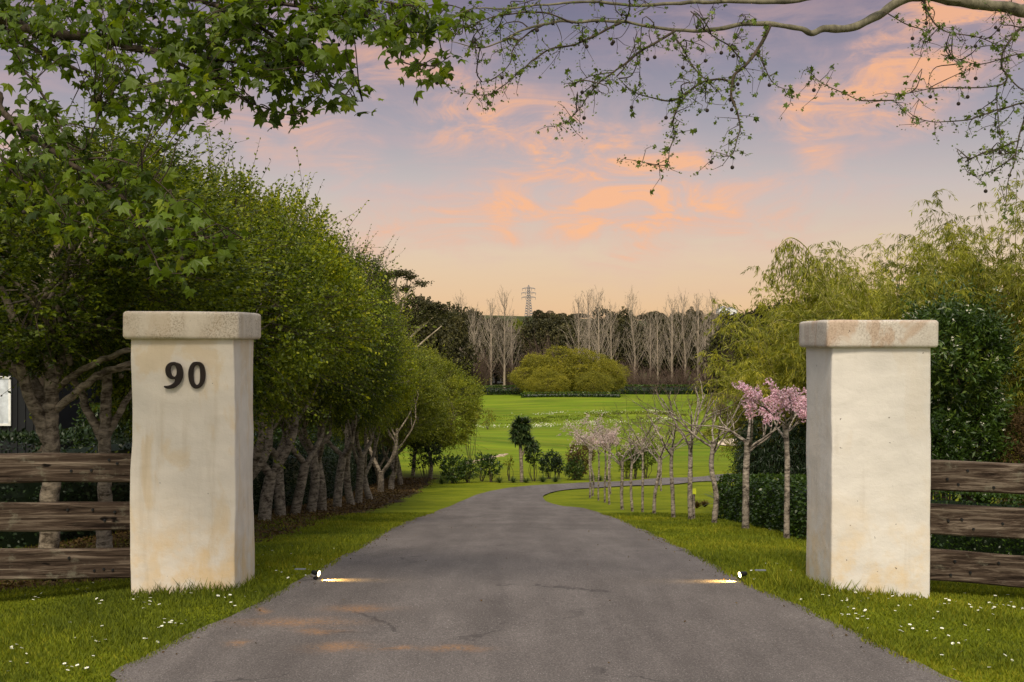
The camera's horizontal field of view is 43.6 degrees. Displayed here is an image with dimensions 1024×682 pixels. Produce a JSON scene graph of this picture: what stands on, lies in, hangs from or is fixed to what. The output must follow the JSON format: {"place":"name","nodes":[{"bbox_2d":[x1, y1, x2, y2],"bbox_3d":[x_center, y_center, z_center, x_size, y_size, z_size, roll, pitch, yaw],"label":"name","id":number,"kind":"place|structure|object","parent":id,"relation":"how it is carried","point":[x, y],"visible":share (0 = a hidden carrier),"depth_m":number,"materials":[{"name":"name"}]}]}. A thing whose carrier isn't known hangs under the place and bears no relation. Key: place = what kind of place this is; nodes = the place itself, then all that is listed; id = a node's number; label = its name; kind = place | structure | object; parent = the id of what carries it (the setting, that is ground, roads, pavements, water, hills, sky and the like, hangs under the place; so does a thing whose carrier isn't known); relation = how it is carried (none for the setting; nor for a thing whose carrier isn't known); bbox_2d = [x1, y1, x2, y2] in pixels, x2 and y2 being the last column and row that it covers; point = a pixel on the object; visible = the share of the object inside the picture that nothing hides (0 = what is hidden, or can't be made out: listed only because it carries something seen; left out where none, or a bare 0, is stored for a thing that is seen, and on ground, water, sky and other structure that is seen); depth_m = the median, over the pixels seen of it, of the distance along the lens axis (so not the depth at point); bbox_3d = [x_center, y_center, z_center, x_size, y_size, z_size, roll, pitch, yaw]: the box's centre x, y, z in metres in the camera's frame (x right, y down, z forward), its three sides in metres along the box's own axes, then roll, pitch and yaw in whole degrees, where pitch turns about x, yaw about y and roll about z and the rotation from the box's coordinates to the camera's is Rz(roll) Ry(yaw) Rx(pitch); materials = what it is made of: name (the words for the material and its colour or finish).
{"place":"outdoors","nodes":[
{"label":"outdoors","id":0,"kind":"place"},
{"bbox_2d":[0,336,100,453],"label":"house","id":1,"kind":"structure","parent":0,"point":[14,412],"depth_m":27.00,"materials":[{"name":"black wood"}]},
{"bbox_2d":[0,376,10,425],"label":"window","id":2,"kind":"structure","parent":1,"relation":"in","point":[5,383],"depth_m":26.95,"materials":[{"name":"white glass"}]},
{"bbox_2d":[0,511,1023,681],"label":"lawn grass","id":3,"kind":"structure","parent":0,"point":[725,539],"depth_m":8.21,"materials":[{"name":"plant"}]},
{"bbox_2d":[0,315,1023,681],"bbox_3d":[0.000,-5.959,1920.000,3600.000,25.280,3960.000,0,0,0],"label":"ground","id":4,"kind":"structure","parent":0,"point":[434,497],"depth_m":50.63,"materials":[{"name":"plant"}]},
{"bbox_2d":[0,453,130,579],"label":"rail fence","id":5,"kind":"object","parent":4,"relation":"on","point":[49,563],"visible":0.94,"depth_m":8.76,"materials":[{"name":"brown wood"}]},
{"bbox_2d":[0,90,322,547],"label":"leafy tree","id":6,"kind":"object","parent":4,"relation":"on","point":[27,341],"visible":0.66,"depth_m":9.60,"materials":[{"name":"green plant"}]},
{"bbox_2d":[0,127,322,547],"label":"leafy tree","id":7,"kind":"object","parent":4,"relation":"on","point":[104,428],"visible":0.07,"depth_m":11.55,"materials":[{"name":"green plant"}]},
{"bbox_2d":[3,111,370,468],"bbox_3d":[-3.360,-0.107,12.825,3.952,4.567,3.923,0,0,0],"label":"leafy tree","id":8,"kind":"object","parent":4,"relation":"on","point":[262,379],"visible":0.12,"depth_m":12.63,"materials":[{"name":"green plant"}]},
{"bbox_2d":[124,311,260,596],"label":"gate pillar","id":9,"kind":"structure","parent":4,"relation":"on","point":[192,498],"depth_m":8.58,"materials":[{"name":"beige paint"}]},
{"bbox_2d":[164,362,205,388],"bbox_3d":[-2.190,0.229,8.566,0.278,0.182,0.020,0,0,0],"label":"house number","id":10,"kind":"object","parent":9,"relation":"attached to","point":[178,377],"visible":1,"depth_m":8.56,"materials":[{"name":"brown metal"}]},
{"bbox_2d":[0,422,391,547],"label":"hedge","id":11,"kind":"object","parent":4,"relation":"on","point":[69,492],"visible":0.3,"depth_m":14.85,"materials":[{"name":"green plant"}]},
{"bbox_2d":[70,400,344,455],"bbox_3d":[-7.050,3.146,39.989,2.140,4.120,32.250,0,0,1],"label":"hedge","id":12,"kind":"object","parent":4,"relation":"on","point":[275,436],"visible":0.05,"depth_m":24.25,"materials":[{"name":"green plant"}]},
{"bbox_2d":[0,477,436,589],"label":"dead leaves","id":13,"kind":"object","parent":4,"relation":"on","point":[360,506],"visible":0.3,"depth_m":19.32,"materials":[{"name":"brown plant"}]},
{"bbox_2d":[0,0,485,298],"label":"plane tree","id":14,"kind":"object","parent":4,"relation":"on","point":[238,23],"visible":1,"depth_m":6.93,"materials":[{"name":"green plant"}]},
{"bbox_2d":[62,121,443,463],"bbox_3d":[-3.250,-0.170,14.736,4.044,5.034,4.022,0,0,41],"label":"leafy tree","id":15,"kind":"object","parent":4,"relation":"on","point":[338,270],"visible":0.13,"depth_m":14.57,"materials":[{"name":"green plant"}]},
{"bbox_2d":[185,136,393,479],"bbox_3d":[-3.648,-0.034,16.973,4.074,5.139,4.162,0,0,0],"label":"leafy tree","id":16,"kind":"object","parent":4,"relation":"on","point":[260,458],"visible":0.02,"depth_m":16.85,"materials":[{"name":"green plant"}]},
{"bbox_2d":[249,165,399,520],"bbox_3d":[-3.489,0.106,17.726,3.760,5.027,3.820,0,0,0],"label":"leafy tree","id":17,"kind":"object","parent":4,"relation":"on","point":[266,498],"visible":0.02,"depth_m":17.75,"materials":[{"name":"green plant"}]},
{"bbox_2d":[264,206,401,515],"bbox_3d":[-3.517,0.381,20.100,3.567,5.017,3.751,0,0,0],"label":"leafy tree","id":18,"kind":"object","parent":4,"relation":"on","point":[279,499],"visible":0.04,"depth_m":20.08,"materials":[{"name":"green plant"}]},
{"bbox_2d":[273,244,410,510],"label":"leafy tree","id":19,"kind":"object","parent":4,"relation":"on","point":[322,501],"visible":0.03,"depth_m":22.19,"materials":[{"name":"green plant"}]},
{"bbox_2d":[274,218,411,514],"bbox_3d":[-3.394,0.409,20.547,3.657,5.049,3.703,0,0,0],"label":"leafy tree","id":20,"kind":"object","parent":4,"relation":"on","point":[297,500],"visible":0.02,"depth_m":20.58,"materials":[{"name":"green plant"}]},
{"bbox_2d":[273,224,429,507],"bbox_3d":[-3.326,0.529,23.801,3.591,5.414,3.390,0,0,0],"label":"leafy tree","id":21,"kind":"object","parent":4,"relation":"on","point":[338,485],"visible":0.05,"depth_m":23.76,"materials":[{"name":"green plant"}]},
{"bbox_2d":[275,194,428,511],"bbox_3d":[-3.433,0.278,21.636,3.656,5.489,3.636,0,0,-44],"label":"leafy tree","id":22,"kind":"object","parent":4,"relation":"on","point":[314,486],"visible":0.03,"depth_m":21.60,"materials":[{"name":"green plant"}]},
{"bbox_2d":[308,281,418,504],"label":"leafy tree","id":23,"kind":"object","parent":4,"relation":"on","point":[349,496],"visible":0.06,"depth_m":26.24,"materials":[{"name":"green plant"}]},
{"bbox_2d":[327,269,425,502],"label":"leafy tree","id":24,"kind":"object","parent":4,"relation":"on","point":[359,479],"visible":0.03,"depth_m":27.17,"materials":[{"name":"green plant"}]},
{"bbox_2d":[338,279,431,498],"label":"leafy tree","id":25,"kind":"object","parent":4,"relation":"on","point":[366,488],"visible":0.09,"depth_m":28.84,"materials":[{"name":"green plant"}]},
{"bbox_2d":[332,329,455,484],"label":"leafy tree","id":26,"kind":"object","parent":4,"relation":"on","point":[387,451],"visible":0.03,"depth_m":37.29,"materials":[{"name":"green plant"}]},
{"bbox_2d":[367,311,430,491],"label":"leafy tree","id":27,"kind":"object","parent":4,"relation":"on","point":[384,469],"visible":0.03,"depth_m":32.75,"materials":[{"name":"green plant"}]},
{"bbox_2d":[359,346,456,488],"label":"leafy tree","id":28,"kind":"object","parent":4,"relation":"on","point":[433,400],"visible":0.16,"depth_m":34.07,"materials":[{"name":"green plant"}]},
{"bbox_2d":[384,268,459,346],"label":"cypress tree","id":29,"kind":"object","parent":4,"relation":"on","point":[434,310],"visible":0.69,"depth_m":117.68,"materials":[{"name":"green plant"}]},
{"bbox_2d":[377,340,468,484],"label":"leafy tree","id":30,"kind":"object","parent":4,"relation":"on","point":[399,473],"visible":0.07,"depth_m":37.84,"materials":[{"name":"green plant"}]},
{"bbox_2d":[408,428,442,483],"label":"shrub","id":31,"kind":"object","parent":4,"relation":"on","point":[426,450],"visible":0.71,"depth_m":38.07,"materials":[{"name":"green plant"}]},
{"bbox_2d":[400,290,461,377],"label":"dense tree","id":32,"kind":"object","parent":4,"relation":"on","point":[449,339],"visible":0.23,"depth_m":148.34,"materials":[{"name":"green plant"}]},
{"bbox_2d":[405,331,491,477],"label":"leafy tree","id":33,"kind":"object","parent":4,"relation":"on","point":[465,402],"visible":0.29,"depth_m":41.15,"materials":[{"name":"green plant"}]},
{"bbox_2d":[428,302,478,382],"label":"dense tree","id":34,"kind":"object","parent":4,"relation":"on","point":[460,325],"visible":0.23,"depth_m":157.65,"materials":[{"name":"green plant"}]},
{"bbox_2d":[438,453,468,483],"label":"shrub","id":35,"kind":"object","parent":4,"relation":"on","point":[450,476],"visible":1,"depth_m":38.35,"materials":[{"name":"green plant"}]},
{"bbox_2d":[461,306,499,372],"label":"dense tree","id":36,"kind":"object","parent":4,"relation":"on","point":[495,350],"visible":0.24,"depth_m":188.67,"materials":[{"name":"green plant"}]},
{"bbox_2d":[460,344,507,387],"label":"bare bush","id":37,"kind":"object","parent":4,"relation":"on","point":[481,376],"visible":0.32,"depth_m":163.06,"materials":[{"name":"plant"}]},
{"bbox_2d":[476,298,503,384],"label":"poplar tree","id":38,"kind":"object","parent":4,"relation":"on","point":[491,333],"visible":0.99,"depth_m":165.97,"materials":[{"name":"grey plant"}]},
{"bbox_2d":[459,385,522,394],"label":"hedge","id":39,"kind":"object","parent":4,"relation":"on","point":[502,390],"visible":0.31,"depth_m":151.57,"materials":[{"name":"green plant"}]},
{"bbox_2d":[480,453,503,481],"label":"shrub","id":40,"kind":"object","parent":4,"relation":"on","point":[487,462],"visible":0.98,"depth_m":39.22,"materials":[{"name":"green plant"}]},
{"bbox_2d":[470,320,529,383],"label":"dense tree","id":41,"kind":"object","parent":4,"relation":"on","point":[516,352],"visible":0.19,"depth_m":193.33,"materials":[{"name":"green plant"}]},
{"bbox_2d":[489,286,519,387],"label":"poplar tree","id":42,"kind":"object","parent":4,"relation":"on","point":[504,342],"visible":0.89,"depth_m":169.85,"materials":[{"name":"grey plant"}]},
{"bbox_2d":[508,415,538,481],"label":"leafy tree","id":43,"kind":"object","parent":4,"relation":"on","point":[521,437],"visible":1,"depth_m":39.20,"materials":[{"name":"green plant"}]},
{"bbox_2d":[502,351,566,393],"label":"golden tree","id":44,"kind":"object","parent":4,"relation":"on","point":[520,383],"visible":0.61,"depth_m":147.12,"materials":[{"name":"green plant"}]},
{"bbox_2d":[515,314,576,357],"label":"dense tree","id":45,"kind":"object","parent":4,"relation":"on","point":[554,331],"visible":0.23,"depth_m":198.07,"materials":[{"name":"green plant"}]},
{"bbox_2d":[524,366,570,393],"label":"golden tree","id":46,"kind":"object","parent":4,"relation":"on","point":[544,384],"visible":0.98,"depth_m":141.38,"materials":[{"name":"green plant"}]},
{"bbox_2d":[537,448,559,478],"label":"shrub","id":47,"kind":"object","parent":4,"relation":"on","point":[545,459],"visible":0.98,"depth_m":41.49,"materials":[{"name":"green plant"}]},
{"bbox_2d":[519,342,595,393],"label":"golden tree","id":48,"kind":"object","parent":4,"relation":"on","point":[548,354],"visible":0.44,"depth_m":148.03,"materials":[{"name":"green plant"}]},
{"bbox_2d":[520,391,620,397],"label":"hedge","id":49,"kind":"object","parent":4,"relation":"on","point":[563,394],"visible":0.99,"depth_m":139.66,"materials":[{"name":"green plant"}]},
{"bbox_2d":[563,455,585,479],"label":"shrub","id":50,"kind":"object","parent":4,"relation":"on","point":[572,471],"visible":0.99,"depth_m":40.60,"materials":[{"name":"green plant"}]},
{"bbox_2d":[557,289,597,368],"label":"poplar tree","id":51,"kind":"object","parent":4,"relation":"on","point":[578,323],"visible":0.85,"depth_m":171.89,"materials":[{"name":"grey plant"}]},
{"bbox_2d":[551,326,606,368],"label":"dense tree","id":52,"kind":"object","parent":4,"relation":"on","point":[560,339],"visible":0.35,"depth_m":188.64,"materials":[{"name":"green plant"}]},
{"bbox_2d":[565,441,596,479],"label":"shrub","id":53,"kind":"object","parent":4,"relation":"on","point":[582,450],"visible":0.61,"depth_m":40.91,"materials":[{"name":"green plant"}]},
{"bbox_2d":[483,409,688,423],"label":"rank grass","id":54,"kind":"structure","parent":4,"relation":"on","point":[550,416],"depth_m":106.61,"materials":[{"name":"plant"}]},
{"bbox_2d":[552,344,627,393],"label":"golden tree","id":55,"kind":"object","parent":4,"relation":"on","point":[585,365],"visible":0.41,"depth_m":147.86,"materials":[{"name":"green plant"}]},
{"bbox_2d":[566,414,617,497],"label":"cherry tree","id":56,"kind":"object","parent":4,"relation":"on","point":[589,449],"visible":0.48,"depth_m":29.72,"materials":[{"name":"pink plant"}]},
{"bbox_2d":[574,370,614,393],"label":"golden tree","id":57,"kind":"object","parent":4,"relation":"on","point":[585,383],"visible":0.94,"depth_m":141.34,"materials":[{"name":"green plant"}]},
{"bbox_2d":[580,285,618,362],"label":"poplar tree","id":58,"kind":"object","parent":4,"relation":"on","point":[597,343],"visible":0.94,"depth_m":169.88,"materials":[{"name":"grey plant"}]},
{"bbox_2d":[576,304,629,369],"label":"dense tree","id":59,"kind":"object","parent":4,"relation":"on","point":[608,337],"visible":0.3,"depth_m":198.62,"materials":[{"name":"green plant"}]},
{"bbox_2d":[577,356,631,393],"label":"golden tree","id":60,"kind":"object","parent":4,"relation":"on","point":[619,379],"visible":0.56,"depth_m":146.25,"materials":[{"name":"green plant"}]},
{"bbox_2d":[592,430,620,504],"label":"cherry tree","id":61,"kind":"object","parent":4,"relation":"on","point":[612,434],"visible":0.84,"depth_m":26.20,"materials":[{"name":"pink plant"}]},
{"bbox_2d":[594,301,626,375],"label":"poplar tree","id":62,"kind":"object","parent":4,"relation":"on","point":[617,340],"visible":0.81,"depth_m":173.97,"materials":[{"name":"grey plant"}]},
{"bbox_2d":[567,413,668,509],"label":"cherry tree","id":63,"kind":"object","parent":4,"relation":"on","point":[621,462],"visible":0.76,"depth_m":23.39,"materials":[{"name":"pink plant"}]},
{"bbox_2d":[593,400,650,511],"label":"cherry tree","id":64,"kind":"object","parent":4,"relation":"on","point":[631,494],"visible":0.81,"depth_m":22.44,"materials":[{"name":"grey plant"}]},
{"bbox_2d":[603,317,654,376],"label":"dense tree","id":65,"kind":"object","parent":4,"relation":"on","point":[643,364],"visible":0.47,"depth_m":197.82,"materials":[{"name":"green plant"}]},
{"bbox_2d":[618,286,652,372],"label":"poplar tree","id":66,"kind":"object","parent":4,"relation":"on","point":[632,331],"visible":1,"depth_m":167.83,"materials":[{"name":"grey plant"}]},
{"bbox_2d":[600,398,683,511],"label":"cherry tree","id":67,"kind":"object","parent":4,"relation":"on","point":[642,482],"visible":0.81,"depth_m":22.16,"materials":[{"name":"grey plant"}]},
{"bbox_2d":[625,362,665,386],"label":"bare bush","id":68,"kind":"object","parent":4,"relation":"on","point":[638,380],"visible":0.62,"depth_m":161.74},
{"bbox_2d":[644,312,668,382],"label":"poplar tree","id":69,"kind":"object","parent":4,"relation":"on","point":[659,348],"visible":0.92,"depth_m":172.00,"materials":[{"name":"grey plant"}]},
{"bbox_2d":[619,409,710,513],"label":"cherry tree","id":70,"kind":"object","parent":4,"relation":"on","point":[660,458],"visible":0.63,"depth_m":20.48,"materials":[{"name":"grey plant"}]},
{"bbox_2d":[642,310,690,381],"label":"dense tree","id":71,"kind":"object","parent":4,"relation":"on","point":[677,353],"visible":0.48,"depth_m":196.37,"materials":[{"name":"brown plant"}]},
{"bbox_2d":[655,294,682,378],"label":"poplar tree","id":72,"kind":"object","parent":4,"relation":"on","point":[671,339],"visible":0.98,"depth_m":169.95,"materials":[{"name":"grey plant"}]},
{"bbox_2d":[612,384,726,394],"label":"hedge","id":73,"kind":"object","parent":4,"relation":"on","point":[648,390],"visible":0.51,"depth_m":155.57,"materials":[{"name":"green plant"}]},
{"bbox_2d":[657,357,700,386],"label":"bare bush","id":74,"kind":"object","parent":4,"relation":"on","point":[682,379],"visible":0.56,"depth_m":161.16,"materials":[{"name":"plant"}]},
{"bbox_2d":[634,401,729,517],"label":"cherry tree","id":75,"kind":"object","parent":4,"relation":"on","point":[671,450],"visible":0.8,"depth_m":18.68,"materials":[{"name":"grey plant"}]},
{"bbox_2d":[620,363,744,519],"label":"cherry tree","id":76,"kind":"object","parent":4,"relation":"on","point":[690,475],"visible":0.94,"depth_m":17.72,"materials":[{"name":"brown plant"}]},
{"bbox_2d":[668,286,700,371],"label":"poplar tree","id":77,"kind":"object","parent":4,"relation":"on","point":[684,342],"visible":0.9,"depth_m":173.84,"materials":[{"name":"grey plant"}]},
{"bbox_2d":[683,294,711,384],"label":"poplar tree","id":78,"kind":"object","parent":4,"relation":"on","point":[697,333],"visible":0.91,"depth_m":169.88,"materials":[{"name":"grey plant"}]},
{"bbox_2d":[677,316,725,381],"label":"dense tree","id":79,"kind":"object","parent":4,"relation":"on","point":[690,363],"visible":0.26,"depth_m":196.31,"materials":[{"name":"green plant"}]},
{"bbox_2d":[634,372,777,522],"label":"cherry tree","id":80,"kind":"object","parent":4,"relation":"on","point":[713,446],"visible":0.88,"depth_m":16.52,"materials":[{"name":"brown plant"}]},
{"bbox_2d":[437,0,1023,219],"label":"plane tree","id":81,"kind":"object","parent":4,"relation":"on","point":[1011,8],"visible":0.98,"depth_m":7.10,"materials":[{"name":"green plant"}]},
{"bbox_2d":[707,310,757,381],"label":"dense tree","id":82,"kind":"object","parent":4,"relation":"on","point":[716,345],"visible":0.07,"depth_m":149.56,"materials":[{"name":"green plant"}]},
{"bbox_2d":[673,383,796,528],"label":"cherry tree","id":83,"kind":"object","parent":4,"relation":"on","point":[749,447],"visible":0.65,"depth_m":15.05,"materials":[{"name":"grey plant"}]},
{"bbox_2d":[685,343,805,481],"bbox_3d":[4.064,1.346,20.286,2.673,2.773,2.656,0,0,0],"label":"bamboo clump","id":84,"kind":"object","parent":4,"relation":"on","point":[729,410],"visible":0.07,"depth_m":20.07,"materials":[{"name":"plant"}]},
{"bbox_2d":[723,296,800,374],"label":"dense tree","id":85,"kind":"object","parent":4,"relation":"on","point":[753,312],"visible":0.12,"depth_m":139.79,"materials":[{"name":"green plant"}]},
{"bbox_2d":[727,409,805,486],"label":"shrub","id":86,"kind":"object","parent":4,"relation":"on","point":[762,460],"visible":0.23,"depth_m":18.85,"materials":[{"name":"green plant"}]},
{"bbox_2d":[731,377,806,538],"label":"cherry tree","id":87,"kind":"object","parent":4,"relation":"on","point":[787,401],"visible":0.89,"depth_m":13.37,"materials":[{"name":"pink plant"}]},
{"bbox_2d":[685,262,881,472],"bbox_3d":[4.682,0.764,19.876,3.689,3.851,3.712,0,0,19],"label":"bamboo clump","id":88,"kind":"object","parent":4,"relation":"on","point":[797,372],"visible":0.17,"depth_m":19.53,"materials":[{"name":"plant"}]},
{"bbox_2d":[752,237,876,351],"bbox_3d":[4.623,0.335,19.037,2.422,3.705,0.877,0,0,-12],"label":"bamboo clump","id":89,"kind":"object","parent":4,"relation":"on","point":[788,266],"visible":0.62,"depth_m":18.84,"materials":[{"name":"plant"}]},
{"bbox_2d":[731,266,905,379],"bbox_3d":[6.128,0.855,23.952,4.455,4.621,4.427,0,0,37],"label":"bamboo clump","id":90,"kind":"object","parent":4,"relation":"on","point":[788,295],"depth_m":24.40,"materials":[{"name":"plant"}]},
{"bbox_2d":[800,320,938,597],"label":"gate pillar","id":91,"kind":"structure","parent":4,"relation":"on","point":[868,511],"depth_m":8.61,"materials":[{"name":"paint"}]},
{"bbox_2d":[717,472,1023,555],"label":"hedge","id":92,"kind":"object","parent":4,"relation":"on","point":[766,504],"visible":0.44,"depth_m":13.82,"materials":[{"name":"green plant"}]},
{"bbox_2d":[763,225,1019,497],"bbox_3d":[5.259,0.431,17.924,3.627,4.175,3.865,0,0,34],"label":"bamboo clump","id":93,"kind":"object","parent":4,"relation":"on","point":[847,313],"visible":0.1,"depth_m":17.66,"materials":[{"name":"plant"}]},
{"bbox_2d":[774,224,1009,493],"bbox_3d":[6.275,0.462,20.535,4.174,4.639,4.319,0,0,37],"label":"bamboo clump","id":94,"kind":"object","parent":4,"relation":"on","point":[869,279],"visible":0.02,"depth_m":20.84,"materials":[{"name":"plant"}]},
{"bbox_2d":[781,240,1020,398],"bbox_3d":[7.029,0.660,23.466,4.383,4.871,4.535,0,0,32],"label":"bamboo clump","id":95,"kind":"object","parent":4,"relation":"on","point":[871,248],"visible":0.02,"depth_m":22.77,"materials":[{"name":"plant"}]},
{"bbox_2d":[861,170,1023,504],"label":"bamboo clump","id":96,"kind":"object","parent":4,"relation":"on","point":[968,257],"visible":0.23,"depth_m":16.95,"materials":[{"name":"plant"}]},
{"bbox_2d":[929,402,981,500],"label":"shrub","id":97,"kind":"object","parent":4,"relation":"on","point":[935,425],"visible":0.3,"depth_m":13.54,"materials":[{"name":"green plant"}]},
{"bbox_2d":[892,259,1023,501],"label":"shrub","id":98,"kind":"object","parent":4,"relation":"on","point":[979,339],"visible":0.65,"depth_m":13.70,"materials":[{"name":"green plant"}]},
{"bbox_2d":[930,459,1023,587],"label":"rail fence","id":99,"kind":"object","parent":4,"relation":"on","point":[976,521],"visible":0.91,"depth_m":8.78,"materials":[{"name":"brown wood"}]},
{"bbox_2d":[978,403,1023,504],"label":"shrub","id":100,"kind":"object","parent":4,"relation":"on","point":[1019,424],"visible":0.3,"depth_m":13.85,"materials":[{"name":"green plant"}]},
{"bbox_2d":[986,183,1023,327],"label":"bamboo clump","id":101,"kind":"object","parent":4,"relation":"on","point":[1011,228],"visible":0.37,"depth_m":17.76,"materials":[{"name":"plant"}]},
{"bbox_2d":[0,0,1023,323],"label":"sky","id":102,"kind":"structure","parent":0,"point":[477,204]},
{"bbox_2d":[111,473,960,681],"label":"driveway","id":103,"kind":"structure","parent":0,"point":[545,609],"depth_m":7.54,"materials":[{"name":"asphalt"}]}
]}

